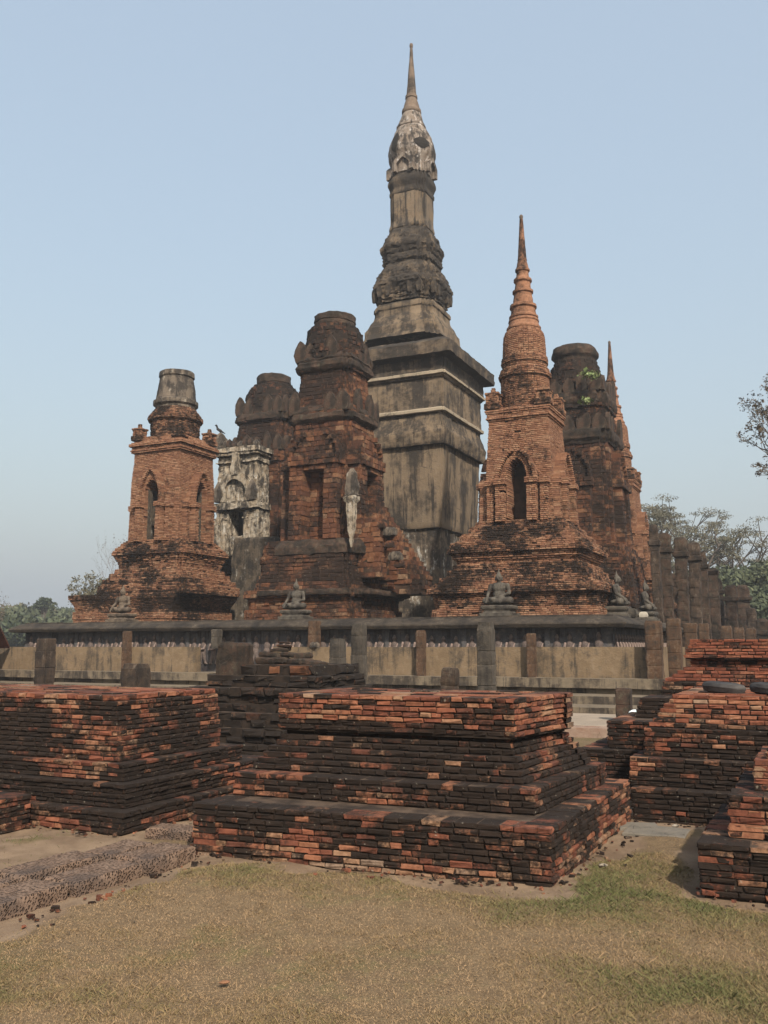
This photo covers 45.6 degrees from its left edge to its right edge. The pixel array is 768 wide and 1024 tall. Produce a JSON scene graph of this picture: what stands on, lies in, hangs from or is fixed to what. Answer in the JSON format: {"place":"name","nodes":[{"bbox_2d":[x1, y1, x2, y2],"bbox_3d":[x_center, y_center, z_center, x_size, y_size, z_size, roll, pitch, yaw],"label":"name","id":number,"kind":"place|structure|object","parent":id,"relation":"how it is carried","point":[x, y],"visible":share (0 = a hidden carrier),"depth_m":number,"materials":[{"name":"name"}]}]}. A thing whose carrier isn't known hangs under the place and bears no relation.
{"place":"outdoors","nodes":[
{"label":"outdoors","id":0,"kind":"place"},
{"bbox_2d":[120,663,150,686],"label":"stone column","id":1,"kind":"structure","parent":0,"point":[134,675],"depth_m":18.58,"materials":[{"name":"grey stone"}]},
{"bbox_2d":[214,372,298,612],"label":"laterite tower","id":2,"kind":"structure","parent":0,"point":[248,489],"depth_m":39.30,"materials":[{"name":"stone"}]},
{"bbox_2d":[214,424,224,433],"bbox_3d":[-7.146,-3.604,39.754,0.488,0.392,0.126,4,-9,-24],"label":"bird","id":3,"kind":"object","parent":2,"relation":"on","point":[218,429],"visible":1,"depth_m":39.70},
{"bbox_2d":[243,311,432,619],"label":"laterite tower","id":4,"kind":"structure","parent":0,"point":[342,548],"depth_m":30.63,"materials":[{"name":"brick"}]},
{"bbox_2d":[0,737,767,1023],"bbox_3d":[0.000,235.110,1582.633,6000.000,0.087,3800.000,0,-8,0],"label":"ground","id":5,"kind":"structure","parent":0,"point":[28,850],"depth_m":5.02,"materials":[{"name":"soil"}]},
{"bbox_2d":[0,627,9,647],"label":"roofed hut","id":6,"kind":"object","parent":5,"relation":"on","point":[4,642],"visible":1,"depth_m":31.98,"materials":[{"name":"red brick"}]},
{"bbox_2d":[0,595,9,623],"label":"bare tree","id":7,"kind":"object","parent":5,"relation":"on","point":[2,615],"visible":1,"depth_m":79.27,"materials":[{"name":"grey plant"}]},
{"bbox_2d":[0,878,15,887],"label":"kerb stone","id":8,"kind":"object","parent":5,"relation":"on","point":[4,883],"visible":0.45,"depth_m":6.03,"materials":[{"name":"grey stone"}]},
{"bbox_2d":[0,608,17,614],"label":"broadleaf tree","id":9,"kind":"object","parent":5,"relation":"on","point":[9,611],"visible":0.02,"depth_m":115.30,"materials":[{"name":"green plant"}]},
{"bbox_2d":[0,791,31,834],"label":"brick plinth","id":10,"kind":"structure","parent":5,"relation":"on","point":[15,808],"depth_m":8.18,"materials":[{"name":"brown brick"}]},
{"bbox_2d":[0,603,37,613],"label":"broadleaf tree","id":11,"kind":"object","parent":5,"relation":"on","point":[17,608],"visible":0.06,"depth_m":122.90,"materials":[{"name":"green plant"}]},
{"bbox_2d":[0,611,41,646],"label":"broadleaf tree","id":12,"kind":"object","parent":5,"relation":"on","point":[9,622],"visible":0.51,"depth_m":87.10,"materials":[{"name":"green plant"}]},
{"bbox_2d":[1,602,60,610],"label":"broadleaf tree","id":13,"kind":"object","parent":5,"relation":"on","point":[23,605],"depth_m":136.47,"materials":[{"name":"green plant"}]},
{"bbox_2d":[0,879,69,921],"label":"kerb stone","id":14,"kind":"object","parent":5,"relation":"on","point":[22,898],"visible":0.9,"depth_m":5.76,"materials":[{"name":"grey stone"}]},
{"bbox_2d":[16,607,67,619],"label":"broadleaf tree","id":15,"kind":"object","parent":5,"relation":"on","point":[34,613],"visible":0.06,"depth_m":114.47,"materials":[{"name":"green plant"}]},
{"bbox_2d":[34,638,55,684],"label":"stone column","id":16,"kind":"structure","parent":5,"relation":"on","point":[45,663],"depth_m":22.36,"materials":[{"name":"grey stone"}]},
{"bbox_2d":[32,596,58,620],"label":"umbrella tree","id":17,"kind":"object","parent":5,"relation":"on","point":[43,604],"visible":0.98,"depth_m":108.86,"materials":[{"name":"green plant"}]},
{"bbox_2d":[0,851,104,883],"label":"kerb stone","id":18,"kind":"object","parent":5,"relation":"on","point":[40,869],"visible":0.69,"depth_m":6.41,"materials":[{"name":"grey stone"}]},
{"bbox_2d":[37,611,70,622],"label":"broadleaf tree","id":19,"kind":"object","parent":5,"relation":"on","point":[51,619],"visible":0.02,"depth_m":99.77,"materials":[{"name":"green plant"}]},
{"bbox_2d":[47,608,74,622],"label":"broadleaf tree","id":20,"kind":"object","parent":5,"relation":"on","point":[66,613],"visible":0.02,"depth_m":117.67,"materials":[{"name":"green plant"}]},
{"bbox_2d":[54,606,74,613],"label":"broadleaf tree","id":21,"kind":"object","parent":5,"relation":"on","point":[67,608],"visible":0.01,"depth_m":149.26,"materials":[{"name":"green plant"}]},
{"bbox_2d":[65,570,107,604],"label":"tree","id":22,"kind":"object","parent":5,"relation":"on","point":[92,590],"visible":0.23,"depth_m":59.47,"materials":[{"name":"green plant"}]},
{"bbox_2d":[43,859,142,897],"bbox_3d":[-2.013,2.543,6.331,0.326,0.124,0.650,-4,-9,27],"label":"kerb stone","id":23,"kind":"object","parent":5,"relation":"on","point":[95,877],"visible":0.81,"depth_m":6.26,"materials":[{"name":"grey stone"}]},
{"bbox_2d":[94,534,126,577],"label":"bare tree","id":24,"kind":"object","parent":5,"relation":"on","point":[107,557],"visible":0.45,"depth_m":74.99,"materials":[{"name":"grey plant"}]},
{"bbox_2d":[85,839,153,859],"bbox_3d":[-2.042,2.644,7.038,0.284,0.130,0.522,-4,-9,23],"label":"kerb stone","id":25,"kind":"object","parent":5,"relation":"on","point":[111,851],"visible":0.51,"depth_m":7.01,"materials":[{"name":"grey stone"}]},
{"bbox_2d":[0,684,262,835],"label":"brick plinth","id":26,"kind":"structure","parent":5,"relation":"on","point":[111,760],"depth_m":8.91,"materials":[{"name":"brown brick"}]},
{"bbox_2d":[114,842,195,876],"bbox_3d":[-1.712,2.612,6.860,0.340,0.140,0.560,-4,-9,26],"label":"kerb stone","id":27,"kind":"object","parent":5,"relation":"on","point":[161,857],"visible":0.87,"depth_m":6.77,"materials":[{"name":"grey stone"}]},
{"bbox_2d":[145,823,193,841],"bbox_3d":[-1.802,2.767,7.893,0.500,0.106,0.254,-3,-9,19],"label":"flat stone","id":28,"kind":"object","parent":5,"relation":"on","point":[167,831],"visible":0.75,"depth_m":7.80,"materials":[{"name":"grey stone"}]},
{"bbox_2d":[219,980,229,983],"bbox_3d":[-0.764,2.251,4.373,0.057,0.012,0.034,4,-9,-23],"label":"dry leaf","id":29,"kind":"object","parent":5,"relation":"on","point":[224,982],"visible":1,"depth_m":4.36,"materials":[{"name":"orange plant"}]},
{"bbox_2d":[187,641,372,755],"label":"ruined steps","id":30,"kind":"structure","parent":5,"relation":"on","point":[247,690],"depth_m":14.08,"materials":[{"name":"stone"}]},
{"bbox_2d":[0,669,664,713],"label":"stepped terrace","id":31,"kind":"structure","parent":5,"relation":"on","point":[593,695],"depth_m":24.45,"materials":[{"name":"grey stone"}]},
{"bbox_2d":[0,647,200,671],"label":"wall","id":32,"kind":"structure","parent":31,"relation":"on","point":[171,659],"depth_m":30.55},
{"bbox_2d":[121,631,131,668],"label":"stone column","id":33,"kind":"structure","parent":31,"relation":"on","point":[126,655],"depth_m":29.90,"materials":[{"name":"stone"}]},
{"bbox_2d":[8,614,683,671],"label":"temple platform","id":34,"kind":"structure","parent":31,"relation":"on","point":[603,630],"depth_m":27.39,"materials":[{"name":"stone"}]},
{"bbox_2d":[105,585,137,621],"bbox_3d":[-9.123,3.196,31.841,0.951,1.318,0.694,-4,-9,25],"label":"seated statue","id":35,"kind":"object","parent":34,"relation":"on","point":[121,611],"visible":0.98,"depth_m":31.62,"materials":[{"name":"stone"}]},
{"bbox_2d":[68,368,239,622],"bbox_3d":[-8.532,-0.568,34.974,5.251,9.721,3.849,-4,-9,25],"label":"brick stupa","id":36,"kind":"object","parent":34,"relation":"on","point":[170,556],"visible":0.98,"depth_m":33.61,"materials":[{"name":"orange brick"}]},
{"bbox_2d":[211,629,222,648],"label":"stone column","id":37,"kind":"structure","parent":34,"relation":"on","point":[216,637],"depth_m":28.82,"materials":[{"name":"grey stone"}]},
{"bbox_2d":[230,536,280,619],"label":"plastered block","id":38,"kind":"structure","parent":34,"relation":"on","point":[245,563],"depth_m":35.86,"materials":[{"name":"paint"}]},
{"bbox_2d":[278,578,312,618],"bbox_3d":[-2.783,2.758,28.858,0.959,1.321,0.698,-4,-9,25],"label":"seated statue","id":39,"kind":"object","parent":34,"relation":"on","point":[295,605],"visible":1,"depth_m":28.64,"materials":[{"name":"stone"}]},
{"bbox_2d":[479,569,519,615],"bbox_3d":[3.277,2.299,26.011,1.002,1.398,0.734,-4,-9,25],"label":"seated statue","id":40,"kind":"object","parent":34,"relation":"on","point":[498,602],"visible":0.98,"depth_m":25.79,"materials":[{"name":"stone"}]},
{"bbox_2d":[426,214,628,616],"bbox_3d":[4.515,-3.227,29.091,5.295,13.266,4.558,-4,-9,25],"label":"brick stupa","id":41,"kind":"object","parent":34,"relation":"on","point":[535,545],"visible":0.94,"depth_m":27.59,"materials":[{"name":"brick"}]},
{"bbox_2d":[604,571,633,617],"bbox_3d":[6.855,2.416,26.794,0.732,1.402,1.020,-4,-9,25],"label":"seated statue","id":42,"kind":"object","parent":34,"relation":"on","point":[619,602],"visible":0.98,"depth_m":26.44,"materials":[{"name":"stone"}]},
{"bbox_2d":[628,608,638,616],"bbox_3d":[7.214,2.944,26.659,0.414,0.270,0.330,-5,-10,31],"label":"loose stone","id":43,"kind":"object","parent":34,"relation":"on","point":[632,612],"visible":0.66,"depth_m":26.51,"materials":[{"name":"grey stone"}]},
{"bbox_2d":[606,341,677,617],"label":"brick stupa","id":44,"kind":"object","parent":34,"relation":"on","point":[640,526],"visible":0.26,"depth_m":40.34,"materials":[{"name":"brick"}]},
{"bbox_2d":[639,612,647,616],"bbox_3d":[7.562,2.987,26.593,0.241,0.160,0.196,-4,-9,27],"label":"loose stone","id":45,"kind":"object","parent":34,"relation":"on","point":[643,614],"visible":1,"depth_m":26.52,"materials":[{"name":"white stone"}]},
{"bbox_2d":[635,579,659,620],"bbox_3d":[8.911,3.022,31.091,0.761,1.450,1.062,-4,-9,25],"label":"seated statue","id":46,"kind":"object","parent":34,"relation":"on","point":[648,606],"visible":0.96,"depth_m":30.78,"materials":[{"name":"stone"}]},
{"bbox_2d":[416,630,425,675],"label":"stone column","id":47,"kind":"structure","parent":31,"relation":"on","point":[420,652],"depth_m":25.42,"materials":[{"name":"stone"}]},
{"bbox_2d":[273,647,646,678],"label":"wall","id":48,"kind":"structure","parent":31,"relation":"on","point":[595,662],"depth_m":24.51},
{"bbox_2d":[307,621,320,648],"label":"stone column","id":49,"kind":"structure","parent":48,"relation":"on","point":[314,632],"depth_m":27.33,"materials":[{"name":"stone"}]},
{"bbox_2d":[309,642,319,646],"bbox_3d":[-2.067,3.959,27.222,0.250,0.164,0.205,-7,-11,41],"label":"loose stone","id":50,"kind":"object","parent":48,"relation":"on","point":[314,644],"visible":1,"depth_m":27.15,"materials":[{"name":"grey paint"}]},
{"bbox_2d":[526,633,536,677],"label":"stone column","id":51,"kind":"structure","parent":31,"relation":"on","point":[531,653],"depth_m":24.06,"materials":[{"name":"stone"}]},
{"bbox_2d":[644,620,664,678],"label":"stone column","id":52,"kind":"structure","parent":31,"relation":"on","point":[654,646],"depth_m":22.63,"materials":[{"name":"stone"}]},
{"bbox_2d":[663,647,685,677],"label":"wall","id":53,"kind":"structure","parent":31,"relation":"on","point":[665,658],"depth_m":24.03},
{"bbox_2d":[329,638,345,663],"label":"stone column","id":54,"kind":"structure","parent":5,"relation":"on","point":[337,651],"depth_m":21.19,"materials":[{"name":"grey stone"}]},
{"bbox_2d":[350,623,367,683],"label":"stone column","id":55,"kind":"structure","parent":5,"relation":"on","point":[359,643],"depth_m":19.87,"materials":[{"name":"grey stone"}]},
{"bbox_2d":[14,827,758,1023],"bbox_3d":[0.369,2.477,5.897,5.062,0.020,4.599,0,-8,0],"label":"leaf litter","id":56,"kind":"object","parent":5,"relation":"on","point":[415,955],"visible":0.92,"depth_m":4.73,"materials":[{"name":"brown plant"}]},
{"bbox_2d":[19,818,767,927],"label":"brick crumbs","id":57,"kind":"object","parent":5,"relation":"on","point":[55,908],"visible":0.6,"depth_m":6.44,"materials":[{"name":"red brick"}]},
{"bbox_2d":[190,687,632,886],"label":"brick plinth","id":58,"kind":"structure","parent":5,"relation":"on","point":[505,786],"depth_m":7.28,"materials":[{"name":"brown brick"}]},
{"bbox_2d":[440,667,458,689],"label":"stone column","id":59,"kind":"structure","parent":5,"relation":"on","point":[449,678],"depth_m":12.57,"materials":[{"name":"stone"}]},
{"bbox_2d":[477,622,496,690],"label":"stone column","id":60,"kind":"structure","parent":5,"relation":"on","point":[486,665],"depth_m":18.58,"materials":[{"name":"grey stone"}]},
{"bbox_2d":[563,725,607,737],"bbox_3d":[-8.566,4.889,22.484,32.015,0.214,0.466,-4,-9,25],"label":"stone edging","id":61,"kind":"object","parent":5,"relation":"on","point":[588,731],"visible":0.02,"depth_m":16.50,"materials":[{"name":"beige stone"}]},
{"bbox_2d":[615,688,632,716],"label":"stone column","id":62,"kind":"structure","parent":5,"relation":"on","point":[623,700],"depth_m":18.64,"materials":[{"name":"stone"}]},
{"bbox_2d":[620,822,657,830],"bbox_3d":[2.284,2.834,8.200,0.349,0.050,0.264,-1,-8,8],"label":"flagstone","id":63,"kind":"object","parent":5,"relation":"on","point":[626,825],"visible":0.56,"depth_m":8.18,"materials":[{"name":"stone"}]},
{"bbox_2d":[647,525,664,642],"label":"stone column","id":64,"kind":"structure","parent":5,"relation":"on","point":[654,542],"depth_m":31.94,"materials":[{"name":"grey stone"}]},
{"bbox_2d":[622,824,689,838],"bbox_3d":[2.380,2.799,7.965,0.524,0.053,0.416,-4,-9,25],"label":"flagstone","id":65,"kind":"object","parent":5,"relation":"on","point":[632,830],"visible":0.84,"depth_m":7.91,"materials":[{"name":"stone"}]},
{"bbox_2d":[659,532,674,622],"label":"stone column","id":66,"kind":"structure","parent":5,"relation":"on","point":[666,549],"depth_m":33.62,"materials":[{"name":"grey stone"}]},
{"bbox_2d":[641,493,693,546],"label":"rain tree","id":67,"kind":"object","parent":5,"relation":"on","point":[663,514],"visible":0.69,"depth_m":79.56,"materials":[{"name":"green plant"}]},
{"bbox_2d":[666,618,682,676],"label":"stone column","id":68,"kind":"structure","parent":5,"relation":"on","point":[674,642],"depth_m":24.24,"materials":[{"name":"stone"}]},
{"bbox_2d":[582,686,767,825],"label":"brick plinth","id":69,"kind":"structure","parent":5,"relation":"on","point":[689,756],"depth_m":8.81,"materials":[{"name":"brown brick"}]},
{"bbox_2d":[702,681,745,693],"bbox_3d":[3.502,1.813,9.411,0.174,0.123,0.470,8,-8,-44],"label":"stone slab","id":70,"kind":"object","parent":69,"relation":"on","point":[720,687],"depth_m":9.34,"materials":[{"name":"grey stone"}]},
{"bbox_2d":[749,682,767,694],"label":"stone slab","id":71,"kind":"object","parent":69,"relation":"on","point":[759,687],"depth_m":9.12,"materials":[{"name":"grey stone"}]},
{"bbox_2d":[672,573,677,602],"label":"stone column","id":72,"kind":"structure","parent":5,"relation":"on","point":[675,589],"depth_m":40.14,"materials":[{"name":"grey stone"}]},
{"bbox_2d":[672,537,690,646],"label":"stone column","id":73,"kind":"structure","parent":5,"relation":"on","point":[681,554],"depth_m":34.37,"materials":[{"name":"grey stone"}]},
{"bbox_2d":[683,623,697,666],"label":"stone column","id":74,"kind":"structure","parent":5,"relation":"on","point":[690,630],"depth_m":27.32,"materials":[{"name":"stone"}]},
{"bbox_2d":[687,542,702,638],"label":"stone column","id":75,"kind":"structure","parent":5,"relation":"on","point":[695,559],"depth_m":35.96,"materials":[{"name":"grey stone"}]},
{"bbox_2d":[661,507,732,551],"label":"rain tree","id":76,"kind":"object","parent":5,"relation":"on","point":[713,524],"visible":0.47,"depth_m":86.19,"materials":[{"name":"green plant"}]},
{"bbox_2d":[658,523,746,576],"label":"rain tree","id":77,"kind":"object","parent":5,"relation":"on","point":[718,551],"visible":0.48,"depth_m":73.28,"materials":[{"name":"green plant"}]},
{"bbox_2d":[699,623,709,638],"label":"stone column","id":78,"kind":"structure","parent":5,"relation":"on","point":[703,630],"depth_m":30.95,"materials":[{"name":"stone"}]},
{"bbox_2d":[700,551,711,638],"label":"stone column","id":79,"kind":"structure","parent":5,"relation":"on","point":[704,566],"depth_m":38.63,"materials":[{"name":"grey stone"}]},
{"bbox_2d":[707,568,720,638],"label":"stone column","id":80,"kind":"structure","parent":5,"relation":"on","point":[714,589],"depth_m":40.27,"materials":[{"name":"grey stone"}]},
{"bbox_2d":[661,639,767,694],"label":"brick plinth","id":81,"kind":"structure","parent":5,"relation":"on","point":[744,662],"depth_m":12.03,"materials":[{"name":"red brick"}]},
{"bbox_2d":[674,562,755,588],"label":"broadleaf tree","id":82,"kind":"object","parent":5,"relation":"on","point":[717,567],"visible":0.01,"depth_m":70.28,"materials":[{"name":"green plant"}]},
{"bbox_2d":[719,579,724,625],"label":"stone column","id":83,"kind":"structure","parent":5,"relation":"on","point":[721,593],"depth_m":43.93,"materials":[{"name":"grey stone"}]},
{"bbox_2d":[721,626,732,639],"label":"stone column","id":84,"kind":"structure","parent":5,"relation":"on","point":[726,632],"depth_m":35.28,"materials":[{"name":"stone"}]},
{"bbox_2d":[723,585,738,638],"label":"stone column","id":85,"kind":"structure","parent":5,"relation":"on","point":[730,598],"depth_m":42.76,"materials":[{"name":"grey stone"}]},
{"bbox_2d":[696,746,767,903],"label":"brick plinth","id":86,"kind":"structure","parent":5,"relation":"on","point":[732,844],"depth_m":6.07,"materials":[{"name":"brown brick"}]},
{"bbox_2d":[700,516,767,571],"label":"rain tree","id":87,"kind":"object","parent":5,"relation":"on","point":[739,535],"visible":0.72,"depth_m":75.42,"materials":[{"name":"green plant"}]},
{"bbox_2d":[733,627,744,638],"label":"stone column","id":88,"kind":"structure","parent":5,"relation":"on","point":[738,632],"depth_m":36.95,"materials":[{"name":"stone"}]},
{"bbox_2d":[718,561,767,596],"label":"broadleaf tree","id":89,"kind":"object","parent":5,"relation":"on","point":[759,578],"visible":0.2,"depth_m":61.44,"materials":[{"name":"green plant"}]},
{"bbox_2d":[718,556,767,575],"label":"broadleaf tree","id":90,"kind":"object","parent":5,"relation":"on","point":[733,569],"visible":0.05,"depth_m":67.27,"materials":[{"name":"green plant"}]},
{"bbox_2d":[737,585,751,638],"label":"stone column","id":91,"kind":"structure","parent":5,"relation":"on","point":[745,598],"depth_m":45.24,"materials":[{"name":"grey stone"}]},
{"bbox_2d":[724,585,767,619],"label":"broadleaf tree","id":92,"kind":"object","parent":5,"relation":"on","point":[759,602],"visible":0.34,"depth_m":54.15,"materials":[{"name":"green plant"}]},
{"bbox_2d":[746,628,756,638],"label":"stone column","id":93,"kind":"structure","parent":5,"relation":"on","point":[751,633],"depth_m":39.51,"materials":[{"name":"stone"}]},
{"bbox_2d":[746,608,756,628],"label":"stone column","id":94,"kind":"structure","parent":5,"relation":"on","point":[751,613],"depth_m":43.24,"materials":[{"name":"grey stone"}]},
{"bbox_2d":[736,372,767,478],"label":"tree","id":95,"kind":"object","parent":5,"relation":"on","point":[760,428],"visible":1,"depth_m":36.84,"materials":[{"name":"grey plant"}]},
{"bbox_2d":[756,618,767,638],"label":"stone column","id":96,"kind":"structure","parent":5,"relation":"on","point":[762,628],"depth_m":42.02,"materials":[{"name":"grey stone"}]},
{"bbox_2d":[0,0,767,609],"label":"sky","id":97,"kind":"structure","parent":0,"point":[185,184],"materials":[{"name":"blue"}]},
{"bbox_2d":[363,43,494,616],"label":"lotus bud tower","id":98,"kind":"structure","parent":0,"point":[429,380],"depth_m":36.93,"materials":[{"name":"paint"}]},
{"bbox_2d":[571,713,615,726],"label":"pavement","id":99,"kind":"structure","parent":0,"point":[583,719],"depth_m":19.00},
{"bbox_2d":[549,343,651,617],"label":"laterite tower","id":100,"kind":"structure","parent":0,"point":[592,433],"depth_m":33.75,"materials":[{"name":"brick"}]},
{"bbox_2d":[577,396,593,404],"bbox_3d":[7.426,-4.113,33.658,0.600,0.415,0.430,0,-8,0],"label":"fern tuft","id":101,"kind":"object","parent":100,"relation":"on","point":[587,400],"visible":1,"depth_m":33.63,"materials":[{"name":"green plant"}]},
{"bbox_2d":[577,367,593,378],"bbox_3d":[7.469,-5.138,33.782,0.669,0.445,0.467,-7,-11,38],"label":"fern tuft","id":102,"kind":"object","parent":100,"relation":"on","point":[584,373],"visible":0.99,"depth_m":33.74,"materials":[{"name":"green plant"}]},
{"bbox_2d":[587,370,599,380],"bbox_3d":[7.704,-5.035,33.632,0.490,0.406,0.528,0,-8,0],"label":"fern tuft","id":103,"kind":"object","parent":100,"relation":"on","point":[595,375],"visible":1,"depth_m":33.60,"materials":[{"name":"green plant"}]}
]}

